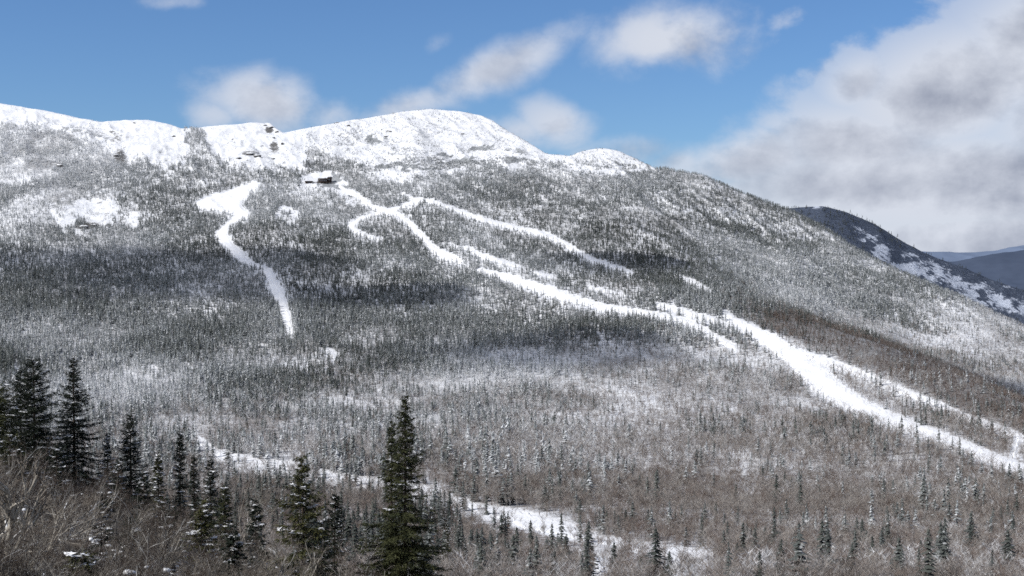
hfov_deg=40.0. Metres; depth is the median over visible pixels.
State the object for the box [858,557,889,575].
bare tree
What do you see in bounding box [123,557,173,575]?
bare shrub
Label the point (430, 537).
spruce tree
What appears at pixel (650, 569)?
bare tree
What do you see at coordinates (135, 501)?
bare shrub
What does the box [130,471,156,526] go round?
fir tree
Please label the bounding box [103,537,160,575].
bare shrub
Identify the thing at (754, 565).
bare tree
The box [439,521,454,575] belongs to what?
spruce tree
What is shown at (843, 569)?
bare tree
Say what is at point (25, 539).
bare shrub
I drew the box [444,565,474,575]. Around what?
bare tree
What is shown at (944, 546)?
spruce tree
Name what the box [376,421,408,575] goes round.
spruce tree
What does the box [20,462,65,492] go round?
bare shrub
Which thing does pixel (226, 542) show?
bare shrub
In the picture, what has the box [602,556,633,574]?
bare tree
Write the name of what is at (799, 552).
spruce tree
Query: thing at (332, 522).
fir tree
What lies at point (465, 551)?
spruce tree
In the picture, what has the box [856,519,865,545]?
spruce tree
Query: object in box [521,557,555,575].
bare tree
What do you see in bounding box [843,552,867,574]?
bare tree
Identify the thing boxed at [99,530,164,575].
bare shrub
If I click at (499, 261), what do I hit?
ski trail
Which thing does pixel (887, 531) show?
spruce tree
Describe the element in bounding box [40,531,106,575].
bare shrub
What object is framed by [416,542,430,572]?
spruce tree
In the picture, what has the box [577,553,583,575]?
spruce tree
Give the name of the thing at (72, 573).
bare shrub
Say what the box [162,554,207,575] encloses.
bare shrub
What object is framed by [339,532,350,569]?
spruce tree
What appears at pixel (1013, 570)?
bare tree
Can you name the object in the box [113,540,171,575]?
bare shrub
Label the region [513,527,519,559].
spruce tree
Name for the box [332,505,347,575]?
spruce tree
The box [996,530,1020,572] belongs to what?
spruce tree
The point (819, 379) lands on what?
ski trail
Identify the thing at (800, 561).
bare tree
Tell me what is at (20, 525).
bare shrub
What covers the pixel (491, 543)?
spruce tree
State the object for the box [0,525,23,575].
bare shrub
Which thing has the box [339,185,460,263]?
ski trail
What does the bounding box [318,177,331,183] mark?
lodge
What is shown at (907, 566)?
bare tree
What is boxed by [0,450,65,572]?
bare tree
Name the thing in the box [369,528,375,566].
spruce tree
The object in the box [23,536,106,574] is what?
bare shrub
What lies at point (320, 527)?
fir tree
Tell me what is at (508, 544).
spruce tree
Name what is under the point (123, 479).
fir tree
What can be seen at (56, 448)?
fir tree
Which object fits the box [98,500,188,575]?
bare shrub
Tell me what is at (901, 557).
spruce tree
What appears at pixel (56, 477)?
bare shrub
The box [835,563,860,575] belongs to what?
bare tree
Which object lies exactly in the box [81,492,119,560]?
spruce tree
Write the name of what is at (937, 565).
bare tree
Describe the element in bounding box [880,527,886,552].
spruce tree
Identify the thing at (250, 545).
bare shrub
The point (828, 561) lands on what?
bare tree
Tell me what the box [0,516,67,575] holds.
bare shrub
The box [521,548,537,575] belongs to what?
spruce tree
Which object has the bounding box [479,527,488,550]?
spruce tree
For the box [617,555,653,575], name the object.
bare tree
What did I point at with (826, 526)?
spruce tree
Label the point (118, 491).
bare tree
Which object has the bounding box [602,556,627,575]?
bare tree
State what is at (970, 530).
spruce tree
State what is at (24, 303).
conifer forest
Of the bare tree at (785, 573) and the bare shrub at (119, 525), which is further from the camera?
the bare tree at (785, 573)
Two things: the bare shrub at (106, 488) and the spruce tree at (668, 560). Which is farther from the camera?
the spruce tree at (668, 560)
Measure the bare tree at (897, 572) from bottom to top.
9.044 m
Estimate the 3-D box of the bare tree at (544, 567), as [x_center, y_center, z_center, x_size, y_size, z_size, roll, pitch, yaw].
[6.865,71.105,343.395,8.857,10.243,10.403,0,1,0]
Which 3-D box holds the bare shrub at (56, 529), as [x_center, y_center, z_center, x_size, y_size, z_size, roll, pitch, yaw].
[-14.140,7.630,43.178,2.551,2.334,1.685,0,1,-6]
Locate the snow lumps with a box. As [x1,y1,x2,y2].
[17,492,292,575]
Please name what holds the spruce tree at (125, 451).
on the mountain ground
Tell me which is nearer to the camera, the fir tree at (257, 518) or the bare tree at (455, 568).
the fir tree at (257, 518)
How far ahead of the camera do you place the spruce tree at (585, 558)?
411.11 m
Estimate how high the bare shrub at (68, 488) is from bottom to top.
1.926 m
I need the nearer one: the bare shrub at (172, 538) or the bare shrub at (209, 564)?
the bare shrub at (172, 538)
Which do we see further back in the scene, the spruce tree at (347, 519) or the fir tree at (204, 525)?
the spruce tree at (347, 519)
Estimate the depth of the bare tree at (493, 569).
340.39 m
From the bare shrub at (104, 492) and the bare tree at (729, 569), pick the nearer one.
the bare shrub at (104, 492)
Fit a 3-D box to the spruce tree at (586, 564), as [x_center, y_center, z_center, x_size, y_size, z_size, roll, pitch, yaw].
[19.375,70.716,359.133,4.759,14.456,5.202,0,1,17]
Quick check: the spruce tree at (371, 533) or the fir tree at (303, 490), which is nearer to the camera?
the fir tree at (303, 490)
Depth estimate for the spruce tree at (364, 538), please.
421.18 m
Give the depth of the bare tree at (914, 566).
335.04 m
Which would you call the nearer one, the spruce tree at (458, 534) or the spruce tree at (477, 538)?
the spruce tree at (477, 538)
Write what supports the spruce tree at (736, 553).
on the mountain ground
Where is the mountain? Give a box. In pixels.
[783,206,1023,325]
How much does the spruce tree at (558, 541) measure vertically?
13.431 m
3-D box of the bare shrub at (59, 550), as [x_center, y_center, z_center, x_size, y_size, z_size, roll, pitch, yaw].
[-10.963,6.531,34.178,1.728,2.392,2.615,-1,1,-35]
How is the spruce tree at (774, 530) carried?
on the mountain ground
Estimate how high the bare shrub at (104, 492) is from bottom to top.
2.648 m
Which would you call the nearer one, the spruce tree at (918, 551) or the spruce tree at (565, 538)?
the spruce tree at (918, 551)
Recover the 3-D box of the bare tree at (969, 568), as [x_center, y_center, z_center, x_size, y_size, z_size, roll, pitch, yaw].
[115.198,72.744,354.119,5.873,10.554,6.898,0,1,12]
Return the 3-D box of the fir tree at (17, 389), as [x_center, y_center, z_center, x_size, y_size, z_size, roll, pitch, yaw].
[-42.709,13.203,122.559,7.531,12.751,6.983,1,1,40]
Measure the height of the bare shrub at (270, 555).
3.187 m
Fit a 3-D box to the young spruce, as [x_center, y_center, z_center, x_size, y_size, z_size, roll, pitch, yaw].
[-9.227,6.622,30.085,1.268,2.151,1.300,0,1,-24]
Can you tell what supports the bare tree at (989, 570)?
on the mountain ground
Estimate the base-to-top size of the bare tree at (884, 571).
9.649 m
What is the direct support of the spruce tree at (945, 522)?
on the mountain ground
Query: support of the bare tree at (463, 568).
on the mountain ground
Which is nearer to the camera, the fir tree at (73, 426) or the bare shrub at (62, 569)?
the bare shrub at (62, 569)
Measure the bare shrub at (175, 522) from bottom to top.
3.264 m
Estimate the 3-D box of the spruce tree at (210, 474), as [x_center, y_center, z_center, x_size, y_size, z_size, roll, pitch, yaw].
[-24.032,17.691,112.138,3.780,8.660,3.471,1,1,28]
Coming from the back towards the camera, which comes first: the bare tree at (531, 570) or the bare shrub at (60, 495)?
the bare tree at (531, 570)
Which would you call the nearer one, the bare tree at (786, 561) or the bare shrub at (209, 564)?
the bare shrub at (209, 564)
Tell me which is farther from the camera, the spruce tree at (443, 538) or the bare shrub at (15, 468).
the spruce tree at (443, 538)
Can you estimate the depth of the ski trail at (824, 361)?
1557.64 m
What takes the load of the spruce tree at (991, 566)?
on the mountain ground
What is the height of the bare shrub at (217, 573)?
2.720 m
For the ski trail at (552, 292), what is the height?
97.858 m
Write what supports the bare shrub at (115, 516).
on the mountain ground
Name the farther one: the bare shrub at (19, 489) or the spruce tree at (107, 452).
the spruce tree at (107, 452)
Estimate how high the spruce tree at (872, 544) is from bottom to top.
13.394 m
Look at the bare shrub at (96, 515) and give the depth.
40.69 m
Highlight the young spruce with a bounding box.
[61,550,100,575]
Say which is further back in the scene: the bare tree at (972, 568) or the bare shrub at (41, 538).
the bare tree at (972, 568)
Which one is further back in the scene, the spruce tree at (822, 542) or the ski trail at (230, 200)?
the ski trail at (230, 200)
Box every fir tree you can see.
[0,356,77,501]
[0,367,55,470]
[0,381,48,497]
[0,429,30,486]
[38,441,74,493]
[46,357,113,503]
[104,460,138,517]
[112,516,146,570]
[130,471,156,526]
[158,506,185,574]
[178,497,222,575]
[210,484,241,572]
[215,526,247,575]
[243,498,270,574]
[267,453,339,575]
[305,516,334,575]
[320,493,350,575]
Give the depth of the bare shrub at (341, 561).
72.53 m
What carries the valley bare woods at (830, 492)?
on the mountain ground
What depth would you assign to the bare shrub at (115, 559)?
39.28 m
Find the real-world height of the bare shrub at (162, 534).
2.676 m
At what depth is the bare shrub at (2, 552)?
25.77 m
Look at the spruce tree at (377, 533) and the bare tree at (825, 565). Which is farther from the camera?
the spruce tree at (377, 533)
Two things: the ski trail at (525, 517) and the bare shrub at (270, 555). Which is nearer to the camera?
the bare shrub at (270, 555)
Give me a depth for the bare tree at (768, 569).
340.98 m
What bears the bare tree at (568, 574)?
on the mountain ground
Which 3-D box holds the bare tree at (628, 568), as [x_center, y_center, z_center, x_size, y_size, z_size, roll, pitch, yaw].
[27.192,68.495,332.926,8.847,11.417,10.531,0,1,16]
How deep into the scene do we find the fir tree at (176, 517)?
62.16 m
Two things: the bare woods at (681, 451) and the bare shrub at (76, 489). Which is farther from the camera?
the bare woods at (681, 451)
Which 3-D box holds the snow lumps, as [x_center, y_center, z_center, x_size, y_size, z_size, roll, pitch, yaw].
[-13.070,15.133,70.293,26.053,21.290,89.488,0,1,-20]
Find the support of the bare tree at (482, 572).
on the mountain ground
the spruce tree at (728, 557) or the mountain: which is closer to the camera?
the spruce tree at (728, 557)
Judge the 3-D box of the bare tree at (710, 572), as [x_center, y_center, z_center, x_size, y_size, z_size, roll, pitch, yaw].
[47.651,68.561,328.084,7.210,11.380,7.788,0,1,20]
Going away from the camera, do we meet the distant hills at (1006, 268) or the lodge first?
the lodge
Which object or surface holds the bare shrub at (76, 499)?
on the mountain ground
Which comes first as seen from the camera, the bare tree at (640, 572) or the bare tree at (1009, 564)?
the bare tree at (640, 572)
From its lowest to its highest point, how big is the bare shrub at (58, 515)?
2.868 m
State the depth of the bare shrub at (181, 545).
54.61 m
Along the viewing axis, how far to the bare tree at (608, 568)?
335.06 m
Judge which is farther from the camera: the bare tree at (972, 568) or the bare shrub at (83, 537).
the bare tree at (972, 568)
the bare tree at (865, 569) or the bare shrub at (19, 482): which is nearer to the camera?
the bare shrub at (19, 482)
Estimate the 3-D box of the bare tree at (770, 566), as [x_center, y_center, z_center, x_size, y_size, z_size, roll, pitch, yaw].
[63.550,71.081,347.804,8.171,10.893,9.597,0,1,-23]
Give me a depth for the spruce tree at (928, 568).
334.18 m
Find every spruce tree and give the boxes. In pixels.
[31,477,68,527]
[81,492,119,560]
[92,433,123,511]
[108,410,159,511]
[148,451,170,524]
[168,430,190,537]
[184,455,200,542]
[196,455,224,551]
[297,513,322,563]
[306,511,319,559]
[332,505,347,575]
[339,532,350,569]
[342,515,351,542]
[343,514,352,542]
[344,523,367,575]
[353,395,457,575]
[355,525,363,548]
[361,518,372,574]
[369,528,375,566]
[374,521,379,543]
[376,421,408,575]
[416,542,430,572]
[423,534,435,574]
[425,518,434,562]
[432,520,438,542]
[436,490,452,538]
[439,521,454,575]
[439,530,448,561]
[454,529,463,572]
[455,512,466,548]
[455,527,466,565]
[460,543,469,571]
[467,528,472,551]
[473,529,479,568]
[473,543,486,575]
[475,541,486,575]
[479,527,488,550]
[482,549,489,575]
[488,532,497,572]
[493,536,500,563]
[494,513,507,542]
[495,552,500,572]
[501,543,510,574]
[504,516,509,540]
[506,535,520,573]
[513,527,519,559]
[518,540,524,574]
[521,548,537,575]
[526,520,534,544]
[532,533,541,574]
[548,524,556,548]
[548,549,558,574]
[552,533,562,559]
[559,536,571,569]
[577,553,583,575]
[579,539,594,575]
[582,520,600,573]
[583,547,597,574]
[605,542,618,574]
[644,529,666,575]
[663,552,675,575]
[719,530,725,560]
[723,540,734,575]
[734,543,740,571]
[738,523,747,558]
[748,528,758,565]
[751,551,764,575]
[767,507,780,551]
[774,553,781,574]
[776,539,787,575]
[781,523,810,575]
[813,520,827,571]
[817,517,835,549]
[822,529,838,575]
[846,544,859,575]
[848,531,861,555]
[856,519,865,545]
[868,536,877,557]
[879,530,884,559]
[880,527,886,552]
[884,512,893,545]
[884,525,891,548]
[889,536,908,575]
[896,544,906,574]
[914,547,922,575]
[916,526,936,575]
[932,520,948,562]
[934,526,952,575]
[942,517,951,547]
[955,511,980,550]
[963,525,975,555]
[988,557,995,575]
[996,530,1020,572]
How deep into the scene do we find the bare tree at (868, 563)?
332.29 m
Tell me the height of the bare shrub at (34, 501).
3.566 m
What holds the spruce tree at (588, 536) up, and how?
on the mountain ground
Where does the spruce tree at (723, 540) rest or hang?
on the mountain ground
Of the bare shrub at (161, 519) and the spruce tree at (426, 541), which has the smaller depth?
the bare shrub at (161, 519)
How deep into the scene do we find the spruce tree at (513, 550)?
377.70 m
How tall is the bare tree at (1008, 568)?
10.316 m
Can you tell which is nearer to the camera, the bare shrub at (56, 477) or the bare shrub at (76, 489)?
the bare shrub at (76, 489)
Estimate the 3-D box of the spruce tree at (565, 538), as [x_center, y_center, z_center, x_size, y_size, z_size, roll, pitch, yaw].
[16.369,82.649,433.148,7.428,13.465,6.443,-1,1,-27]
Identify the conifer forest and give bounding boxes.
[0,105,1023,363]
[0,282,1023,449]
[0,426,1023,549]
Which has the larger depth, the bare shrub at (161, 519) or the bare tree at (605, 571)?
the bare tree at (605, 571)
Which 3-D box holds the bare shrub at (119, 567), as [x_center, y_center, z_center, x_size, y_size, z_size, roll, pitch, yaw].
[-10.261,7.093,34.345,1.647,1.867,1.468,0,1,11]
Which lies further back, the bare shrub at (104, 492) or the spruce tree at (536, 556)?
the spruce tree at (536, 556)
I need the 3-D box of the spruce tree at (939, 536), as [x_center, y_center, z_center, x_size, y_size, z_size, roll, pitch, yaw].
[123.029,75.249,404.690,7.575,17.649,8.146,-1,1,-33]
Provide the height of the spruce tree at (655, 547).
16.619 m
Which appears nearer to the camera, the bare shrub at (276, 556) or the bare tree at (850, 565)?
the bare shrub at (276, 556)
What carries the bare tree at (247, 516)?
on the mountain ground
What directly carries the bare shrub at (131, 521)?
on the mountain ground
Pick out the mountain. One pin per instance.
(1003, 299)
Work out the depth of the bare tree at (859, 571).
329.22 m
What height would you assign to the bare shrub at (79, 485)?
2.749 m
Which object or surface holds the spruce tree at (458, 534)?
on the mountain ground
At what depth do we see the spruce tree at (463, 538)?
468.22 m
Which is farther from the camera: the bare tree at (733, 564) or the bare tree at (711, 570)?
the bare tree at (733, 564)
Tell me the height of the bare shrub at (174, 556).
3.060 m
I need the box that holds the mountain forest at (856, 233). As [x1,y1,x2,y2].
[784,204,1019,322]
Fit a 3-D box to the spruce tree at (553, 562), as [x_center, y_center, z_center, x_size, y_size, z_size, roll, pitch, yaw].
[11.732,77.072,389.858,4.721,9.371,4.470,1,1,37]
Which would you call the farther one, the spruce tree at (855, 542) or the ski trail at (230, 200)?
the ski trail at (230, 200)
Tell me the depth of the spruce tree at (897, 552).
360.24 m
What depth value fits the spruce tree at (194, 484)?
118.23 m
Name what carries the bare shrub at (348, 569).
on the mountain ground
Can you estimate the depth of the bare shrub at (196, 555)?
61.48 m
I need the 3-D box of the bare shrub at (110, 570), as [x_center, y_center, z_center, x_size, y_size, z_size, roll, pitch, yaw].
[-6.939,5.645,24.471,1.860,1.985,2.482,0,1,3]
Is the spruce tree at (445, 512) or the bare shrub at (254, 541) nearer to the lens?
the bare shrub at (254, 541)
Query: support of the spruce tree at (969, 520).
on the mountain ground
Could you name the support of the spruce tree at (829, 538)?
on the mountain ground
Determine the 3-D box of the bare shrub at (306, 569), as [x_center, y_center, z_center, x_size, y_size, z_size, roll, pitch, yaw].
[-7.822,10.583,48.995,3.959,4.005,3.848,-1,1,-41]
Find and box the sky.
[0,0,1023,252]
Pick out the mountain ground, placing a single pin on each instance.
(152, 141)
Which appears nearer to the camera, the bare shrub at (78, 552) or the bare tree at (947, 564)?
the bare shrub at (78, 552)
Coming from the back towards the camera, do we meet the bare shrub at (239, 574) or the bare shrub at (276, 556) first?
the bare shrub at (276, 556)
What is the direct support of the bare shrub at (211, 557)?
on the mountain ground
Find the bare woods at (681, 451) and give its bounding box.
[0,310,1023,476]
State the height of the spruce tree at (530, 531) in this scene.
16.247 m
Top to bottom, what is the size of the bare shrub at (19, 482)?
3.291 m
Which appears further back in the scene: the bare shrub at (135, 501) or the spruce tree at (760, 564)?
the spruce tree at (760, 564)
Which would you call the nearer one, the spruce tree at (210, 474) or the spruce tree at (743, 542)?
the spruce tree at (210, 474)
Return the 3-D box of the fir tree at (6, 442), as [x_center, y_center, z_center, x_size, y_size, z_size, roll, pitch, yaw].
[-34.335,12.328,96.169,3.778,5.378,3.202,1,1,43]
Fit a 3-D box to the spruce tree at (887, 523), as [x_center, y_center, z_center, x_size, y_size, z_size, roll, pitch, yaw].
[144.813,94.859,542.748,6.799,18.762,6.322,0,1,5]
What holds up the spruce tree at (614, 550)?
on the mountain ground
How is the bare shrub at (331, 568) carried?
on the mountain ground
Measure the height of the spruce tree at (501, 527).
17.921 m
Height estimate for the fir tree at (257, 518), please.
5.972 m
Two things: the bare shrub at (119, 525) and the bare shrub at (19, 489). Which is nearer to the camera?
the bare shrub at (19, 489)
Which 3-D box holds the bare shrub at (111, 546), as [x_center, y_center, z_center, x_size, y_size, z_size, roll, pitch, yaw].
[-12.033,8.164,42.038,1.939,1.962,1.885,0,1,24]
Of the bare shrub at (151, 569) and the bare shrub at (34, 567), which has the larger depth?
the bare shrub at (151, 569)
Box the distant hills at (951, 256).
[922,245,1023,261]
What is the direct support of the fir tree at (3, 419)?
on the mountain ground
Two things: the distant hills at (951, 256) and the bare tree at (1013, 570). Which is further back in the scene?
the distant hills at (951, 256)
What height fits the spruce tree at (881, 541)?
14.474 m
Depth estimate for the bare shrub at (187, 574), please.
28.07 m
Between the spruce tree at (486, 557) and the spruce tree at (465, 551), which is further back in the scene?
the spruce tree at (465, 551)
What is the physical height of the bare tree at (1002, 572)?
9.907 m
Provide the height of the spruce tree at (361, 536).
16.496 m
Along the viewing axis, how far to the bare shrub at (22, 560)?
26.90 m
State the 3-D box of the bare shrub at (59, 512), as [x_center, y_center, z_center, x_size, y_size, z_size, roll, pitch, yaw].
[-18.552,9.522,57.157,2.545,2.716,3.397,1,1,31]
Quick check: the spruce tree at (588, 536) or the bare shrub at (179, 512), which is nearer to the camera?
the bare shrub at (179, 512)
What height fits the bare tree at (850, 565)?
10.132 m
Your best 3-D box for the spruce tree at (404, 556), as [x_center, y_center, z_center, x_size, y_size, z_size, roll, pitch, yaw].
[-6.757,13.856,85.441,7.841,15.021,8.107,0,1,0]
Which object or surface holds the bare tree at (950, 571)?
on the mountain ground
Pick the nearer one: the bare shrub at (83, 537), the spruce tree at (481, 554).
the bare shrub at (83, 537)
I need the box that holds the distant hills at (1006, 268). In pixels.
[949,250,1023,289]
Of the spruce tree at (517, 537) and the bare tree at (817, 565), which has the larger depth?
the spruce tree at (517, 537)
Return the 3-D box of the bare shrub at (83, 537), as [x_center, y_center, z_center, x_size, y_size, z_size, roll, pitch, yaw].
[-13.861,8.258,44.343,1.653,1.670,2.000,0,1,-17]
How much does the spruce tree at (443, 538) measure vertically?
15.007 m
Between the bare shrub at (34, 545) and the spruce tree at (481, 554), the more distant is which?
the spruce tree at (481, 554)
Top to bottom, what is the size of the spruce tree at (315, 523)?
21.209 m
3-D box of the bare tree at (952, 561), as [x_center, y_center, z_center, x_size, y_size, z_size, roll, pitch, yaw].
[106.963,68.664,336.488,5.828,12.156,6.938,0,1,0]
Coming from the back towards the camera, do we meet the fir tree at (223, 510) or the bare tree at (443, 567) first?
the bare tree at (443, 567)
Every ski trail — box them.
[191,436,712,575]
[197,182,335,359]
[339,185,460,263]
[414,199,632,274]
[451,246,622,295]
[477,269,735,349]
[723,311,1023,477]
[783,348,1023,456]
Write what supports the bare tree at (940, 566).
on the mountain ground
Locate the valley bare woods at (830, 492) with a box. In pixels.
[60,458,1023,575]
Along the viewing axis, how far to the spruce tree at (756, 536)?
483.48 m
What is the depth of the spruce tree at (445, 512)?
561.45 m
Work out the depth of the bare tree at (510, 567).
330.72 m
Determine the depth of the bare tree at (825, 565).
335.63 m
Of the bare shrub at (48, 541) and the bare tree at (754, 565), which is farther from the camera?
the bare tree at (754, 565)
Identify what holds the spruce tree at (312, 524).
on the mountain ground
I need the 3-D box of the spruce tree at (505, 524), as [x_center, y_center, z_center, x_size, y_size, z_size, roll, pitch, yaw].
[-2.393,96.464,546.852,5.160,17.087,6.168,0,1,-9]
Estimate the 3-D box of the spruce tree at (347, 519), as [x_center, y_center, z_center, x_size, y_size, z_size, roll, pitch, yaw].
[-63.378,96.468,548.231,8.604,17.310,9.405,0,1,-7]
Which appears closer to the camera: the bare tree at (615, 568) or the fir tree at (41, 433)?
the fir tree at (41, 433)
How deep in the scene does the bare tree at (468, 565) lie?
342.83 m
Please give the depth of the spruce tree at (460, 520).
471.37 m
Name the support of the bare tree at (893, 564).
on the mountain ground
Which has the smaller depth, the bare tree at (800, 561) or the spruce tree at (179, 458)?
the spruce tree at (179, 458)
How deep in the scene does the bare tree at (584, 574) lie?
328.87 m
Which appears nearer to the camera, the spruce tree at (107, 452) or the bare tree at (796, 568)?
the spruce tree at (107, 452)
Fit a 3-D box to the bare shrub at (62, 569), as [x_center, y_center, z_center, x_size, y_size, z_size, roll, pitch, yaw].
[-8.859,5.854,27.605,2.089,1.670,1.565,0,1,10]
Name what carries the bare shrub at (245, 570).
on the mountain ground
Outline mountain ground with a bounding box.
[0,103,1023,575]
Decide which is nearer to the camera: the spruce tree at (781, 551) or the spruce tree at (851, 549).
the spruce tree at (851, 549)
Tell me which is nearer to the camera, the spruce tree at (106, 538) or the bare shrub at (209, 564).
the bare shrub at (209, 564)
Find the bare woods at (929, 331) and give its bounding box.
[186,253,1023,382]
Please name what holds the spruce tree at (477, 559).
on the mountain ground
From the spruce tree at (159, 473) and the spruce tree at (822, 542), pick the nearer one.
the spruce tree at (159, 473)
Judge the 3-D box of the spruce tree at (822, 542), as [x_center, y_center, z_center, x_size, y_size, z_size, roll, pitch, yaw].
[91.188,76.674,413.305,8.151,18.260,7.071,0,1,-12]
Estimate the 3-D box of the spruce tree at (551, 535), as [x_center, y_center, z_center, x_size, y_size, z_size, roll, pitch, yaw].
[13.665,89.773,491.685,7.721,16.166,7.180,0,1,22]
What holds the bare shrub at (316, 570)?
on the mountain ground
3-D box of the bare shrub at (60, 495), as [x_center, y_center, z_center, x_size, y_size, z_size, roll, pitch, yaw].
[-18.111,8.774,55.456,3.197,3.505,2.951,0,1,-22]
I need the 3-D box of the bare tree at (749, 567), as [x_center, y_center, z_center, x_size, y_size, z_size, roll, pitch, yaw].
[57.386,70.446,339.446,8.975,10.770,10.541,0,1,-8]
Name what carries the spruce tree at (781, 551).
on the mountain ground
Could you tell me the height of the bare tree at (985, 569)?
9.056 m
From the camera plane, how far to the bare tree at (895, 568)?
335.25 m
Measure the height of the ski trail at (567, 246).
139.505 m
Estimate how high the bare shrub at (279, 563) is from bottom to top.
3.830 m
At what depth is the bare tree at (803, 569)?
335.78 m
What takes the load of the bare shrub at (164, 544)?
on the mountain ground
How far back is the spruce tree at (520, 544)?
431.33 m
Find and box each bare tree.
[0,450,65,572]
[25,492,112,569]
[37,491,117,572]
[68,459,129,547]
[205,459,295,566]
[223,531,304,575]
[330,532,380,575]
[433,560,454,575]
[439,560,464,575]
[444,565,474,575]
[452,559,475,575]
[455,555,487,575]
[469,559,495,575]
[477,558,507,575]
[494,555,527,575]
[520,561,545,575]
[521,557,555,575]
[536,561,553,575]
[555,552,580,575]
[578,567,595,575]
[590,567,616,575]
[595,555,627,575]
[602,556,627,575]
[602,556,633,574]
[614,560,638,575]
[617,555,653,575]
[636,560,667,575]
[702,561,723,575]
[705,563,730,575]
[711,560,740,575]
[729,558,751,575]
[733,558,764,575]
[742,557,767,575]
[753,557,782,575]
[759,558,783,575]
[770,556,794,575]
[773,552,806,574]
[787,559,808,575]
[794,563,814,575]
[798,554,823,575]
[806,555,825,575]
[808,553,838,575]
[811,551,842,571]
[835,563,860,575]
[836,560,853,575]
[840,555,862,575]
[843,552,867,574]
[844,563,875,575]
[855,551,880,575]
[856,558,879,575]
[857,554,887,567]
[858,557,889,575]
[871,562,895,575]
[877,557,908,574]
[882,558,910,575]
[882,566,912,575]
[898,554,916,575]
[903,557,927,575]
[920,554,948,575]
[923,559,953,575]
[936,557,973,575]
[939,561,959,575]
[948,553,968,575]
[963,558,981,574]
[963,565,981,575]
[970,564,992,575]
[978,561,1000,575]
[990,555,1021,575]
[994,564,1020,575]
[1000,560,1016,574]
[1003,561,1023,575]
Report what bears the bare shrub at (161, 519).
on the mountain ground
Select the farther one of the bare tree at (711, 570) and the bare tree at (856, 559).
the bare tree at (856, 559)
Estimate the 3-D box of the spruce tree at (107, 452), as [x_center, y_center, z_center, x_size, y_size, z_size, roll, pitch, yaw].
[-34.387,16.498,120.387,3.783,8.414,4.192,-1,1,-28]
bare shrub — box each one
[0,436,60,515]
[0,450,31,515]
[0,465,32,499]
[0,502,58,556]
[0,507,85,575]
[0,509,88,575]
[0,512,75,575]
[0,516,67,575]
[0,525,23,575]
[0,544,32,571]
[2,515,61,570]
[2,517,62,575]
[3,461,113,550]
[3,477,50,525]
[3,541,50,575]
[6,470,36,502]
[15,512,93,552]
[17,543,95,575]
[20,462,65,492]
[20,468,88,532]
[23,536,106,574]
[27,539,135,575]
[31,490,84,545]
[37,516,106,575]
[39,466,71,492]
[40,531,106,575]
[45,470,109,543]
[55,524,96,558]
[58,470,102,507]
[58,483,77,498]
[63,476,89,496]
[64,540,127,575]
[73,528,142,575]
[77,563,107,575]
[79,479,132,542]
[89,476,130,502]
[91,473,203,574]
[93,529,148,570]
[93,558,144,575]
[94,543,130,575]
[95,481,120,510]
[97,501,135,551]
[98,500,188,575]
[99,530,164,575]
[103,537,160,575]
[108,508,197,573]
[109,509,204,575]
[111,485,155,517]
[113,481,174,549]
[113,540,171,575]
[114,498,193,572]
[117,545,220,575]
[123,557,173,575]
[128,486,168,514]
[141,520,193,570]
[143,508,196,537]
[149,515,179,570]
[160,501,188,526]
[162,517,280,575]
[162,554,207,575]
[173,529,245,575]
[180,537,226,569]
[183,553,266,575]
[188,550,248,575]
[201,559,264,575]
[211,526,249,572]
[221,535,284,575]
[224,561,267,575]
[229,534,335,575]
[239,527,271,561]
[250,537,285,574]
[287,544,356,575]
[302,562,343,575]
[317,555,367,575]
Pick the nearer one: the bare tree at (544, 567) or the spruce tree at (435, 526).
the bare tree at (544, 567)
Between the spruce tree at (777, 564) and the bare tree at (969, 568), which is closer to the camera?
the bare tree at (969, 568)
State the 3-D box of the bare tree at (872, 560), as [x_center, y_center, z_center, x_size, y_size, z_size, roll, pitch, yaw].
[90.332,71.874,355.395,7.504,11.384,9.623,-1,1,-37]
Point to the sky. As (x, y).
(906, 117)
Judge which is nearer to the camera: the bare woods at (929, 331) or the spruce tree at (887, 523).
the spruce tree at (887, 523)
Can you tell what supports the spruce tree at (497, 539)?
on the mountain ground
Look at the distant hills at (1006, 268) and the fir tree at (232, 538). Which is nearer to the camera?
the fir tree at (232, 538)
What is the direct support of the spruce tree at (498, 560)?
on the mountain ground
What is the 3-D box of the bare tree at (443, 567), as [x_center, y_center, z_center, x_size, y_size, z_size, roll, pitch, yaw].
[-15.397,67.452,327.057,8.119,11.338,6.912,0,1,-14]
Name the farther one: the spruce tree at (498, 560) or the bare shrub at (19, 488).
the spruce tree at (498, 560)
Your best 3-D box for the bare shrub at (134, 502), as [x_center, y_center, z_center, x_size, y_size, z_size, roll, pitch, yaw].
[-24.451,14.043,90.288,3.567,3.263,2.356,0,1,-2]
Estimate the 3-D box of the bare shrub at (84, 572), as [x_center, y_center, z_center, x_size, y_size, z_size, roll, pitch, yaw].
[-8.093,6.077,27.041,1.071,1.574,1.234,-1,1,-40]
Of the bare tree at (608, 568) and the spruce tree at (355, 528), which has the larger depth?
the spruce tree at (355, 528)
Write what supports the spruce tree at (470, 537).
on the mountain ground

